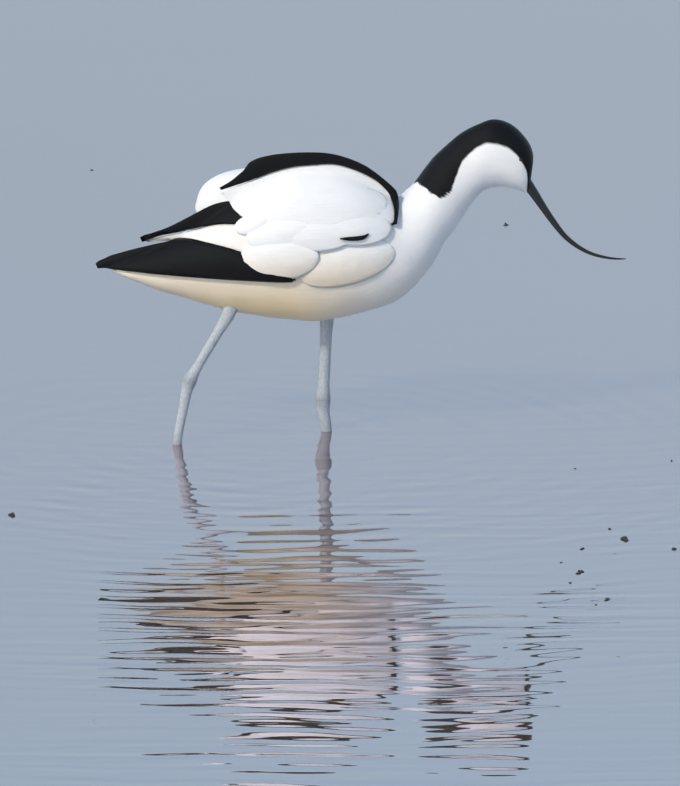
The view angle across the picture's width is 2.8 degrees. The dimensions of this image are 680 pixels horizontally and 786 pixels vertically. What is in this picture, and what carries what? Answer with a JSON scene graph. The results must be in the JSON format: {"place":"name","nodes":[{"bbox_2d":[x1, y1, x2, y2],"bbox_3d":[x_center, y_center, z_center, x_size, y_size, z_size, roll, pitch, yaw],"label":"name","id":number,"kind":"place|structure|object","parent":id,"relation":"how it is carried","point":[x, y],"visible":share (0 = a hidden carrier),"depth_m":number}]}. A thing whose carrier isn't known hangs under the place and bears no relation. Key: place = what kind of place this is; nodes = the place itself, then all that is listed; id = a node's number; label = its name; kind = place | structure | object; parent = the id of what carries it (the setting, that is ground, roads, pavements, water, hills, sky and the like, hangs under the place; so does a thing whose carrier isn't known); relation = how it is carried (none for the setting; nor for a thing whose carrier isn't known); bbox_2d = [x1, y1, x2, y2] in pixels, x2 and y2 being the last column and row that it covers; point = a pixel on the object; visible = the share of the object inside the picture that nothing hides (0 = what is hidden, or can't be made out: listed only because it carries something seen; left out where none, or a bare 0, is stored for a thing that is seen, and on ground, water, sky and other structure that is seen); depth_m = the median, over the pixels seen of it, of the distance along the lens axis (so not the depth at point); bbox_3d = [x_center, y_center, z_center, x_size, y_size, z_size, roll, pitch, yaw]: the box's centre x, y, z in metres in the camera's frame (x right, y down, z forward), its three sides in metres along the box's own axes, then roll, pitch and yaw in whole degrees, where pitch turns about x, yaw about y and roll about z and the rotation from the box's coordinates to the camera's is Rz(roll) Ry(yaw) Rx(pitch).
{"place":"outdoors","nodes":[
{"label":"outdoors","id":0,"kind":"place"},
{"bbox_2d":[0,0,679,785],"bbox_3d":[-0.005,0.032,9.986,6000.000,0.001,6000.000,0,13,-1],"label":"water","id":1,"kind":"structure","parent":0,"point":[256,576],"depth_m":10.01},
{"bbox_2d":[172,307,237,444],"bbox_3d":[-0.097,-0.009,9.958,0.054,0.129,0.010,-2,13,-11],"label":"leg","id":2,"kind":"object","parent":1,"relation":"on","point":[191,375],"visible":0.9,"depth_m":9.95},
{"bbox_2d":[315,319,333,431],"bbox_3d":[-0.011,-0.011,9.991,0.013,0.121,0.017,-3,13,-12],"label":"leg","id":3,"kind":"object","parent":1,"relation":"on","point":[322,399],"visible":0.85,"depth_m":9.99},
{"bbox_2d":[112,119,532,320],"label":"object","id":4,"kind":"object","parent":3,"relation":"on","point":[460,172],"visible":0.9,"depth_m":9.93},
{"bbox_2d":[140,201,241,241],"bbox_3d":[-0.098,-0.124,9.932,0.096,0.032,0.018,4,13,15],"label":"covert bar","id":5,"kind":"object","parent":4,"relation":"attached to","point":[225,212],"visible":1,"depth_m":9.93},
{"bbox_2d":[96,238,293,282],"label":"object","id":6,"kind":"object","parent":4,"relation":"in","point":[187,257],"visible":1,"depth_m":9.93},
{"bbox_2d":[147,224,249,251],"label":"tertials","id":7,"kind":"object","parent":4,"relation":"in","point":[227,235],"visible":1,"depth_m":9.92},
{"bbox_2d":[195,168,253,211],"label":"wing","id":8,"kind":"structure","parent":4,"relation":"on","point":[210,192],"depth_m":9.95},
{"bbox_2d":[234,185,264,208],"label":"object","id":9,"kind":"object","parent":4,"relation":"attached to","point":[250,196],"visible":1,"depth_m":9.92},
{"bbox_2d":[234,215,266,233],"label":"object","id":10,"kind":"object","parent":4,"relation":"attached to","point":[247,224],"visible":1,"depth_m":9.91},
{"bbox_2d":[246,221,307,245],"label":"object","id":11,"kind":"object","parent":4,"relation":"attached to","point":[273,232],"visible":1,"depth_m":9.91},
{"bbox_2d":[241,243,318,278],"bbox_3d":[-0.044,-0.097,9.915,0.059,0.033,0.010,1,13,3],"label":"lobe","id":12,"kind":"object","parent":4,"relation":"attached to","point":[292,260],"visible":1,"depth_m":9.91},
{"bbox_2d":[279,181,312,203],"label":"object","id":13,"kind":"object","parent":4,"relation":"attached to","point":[293,194],"visible":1,"depth_m":9.91},
{"bbox_2d":[222,164,393,224],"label":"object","id":14,"kind":"structure","parent":4,"relation":"attached to","point":[325,183],"depth_m":9.92},
{"bbox_2d":[220,152,398,225],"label":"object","id":15,"kind":"object","parent":4,"relation":"attached to","point":[258,167],"visible":1,"depth_m":9.92},
{"bbox_2d":[291,224,344,251],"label":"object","id":16,"kind":"object","parent":4,"relation":"attached to","point":[319,237],"visible":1,"depth_m":9.91},
{"bbox_2d":[300,240,394,287],"bbox_3d":[0.005,-0.094,9.920,0.070,0.037,0.010,-1,13,-6],"label":"flank","id":17,"kind":"object","parent":4,"relation":"on","point":[346,265],"visible":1,"depth_m":9.92},
{"bbox_2d":[340,233,368,240],"bbox_3d":[0.010,-0.113,9.913,0.021,0.006,0.011,0,13,-1],"label":"gap","id":18,"kind":"object","parent":4,"relation":"attached to","point":[357,238],"visible":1,"depth_m":9.91},
{"bbox_2d":[326,188,387,215],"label":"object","id":19,"kind":"object","parent":4,"relation":"attached to","point":[368,201],"visible":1,"depth_m":9.91},
{"bbox_2d":[333,217,390,245],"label":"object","id":20,"kind":"object","parent":4,"relation":"attached to","point":[377,229],"visible":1,"depth_m":9.91},
{"bbox_2d":[527,180,625,259],"bbox_3d":[0.170,-0.127,9.954,0.077,0.061,0.008,0,13,-1],"label":"bill","id":21,"kind":"object","parent":4,"relation":"attached to","point":[535,195],"visible":1,"depth_m":9.95},
{"bbox_2d":[620,536,628,541],"bbox_3d":[0.201,0.103,9.675,0.006,0.002,0.013,0,13,-1],"label":"debris","id":22,"kind":"object","parent":1,"relation":"on","point":[625,538],"visible":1,"depth_m":9.67}
]}

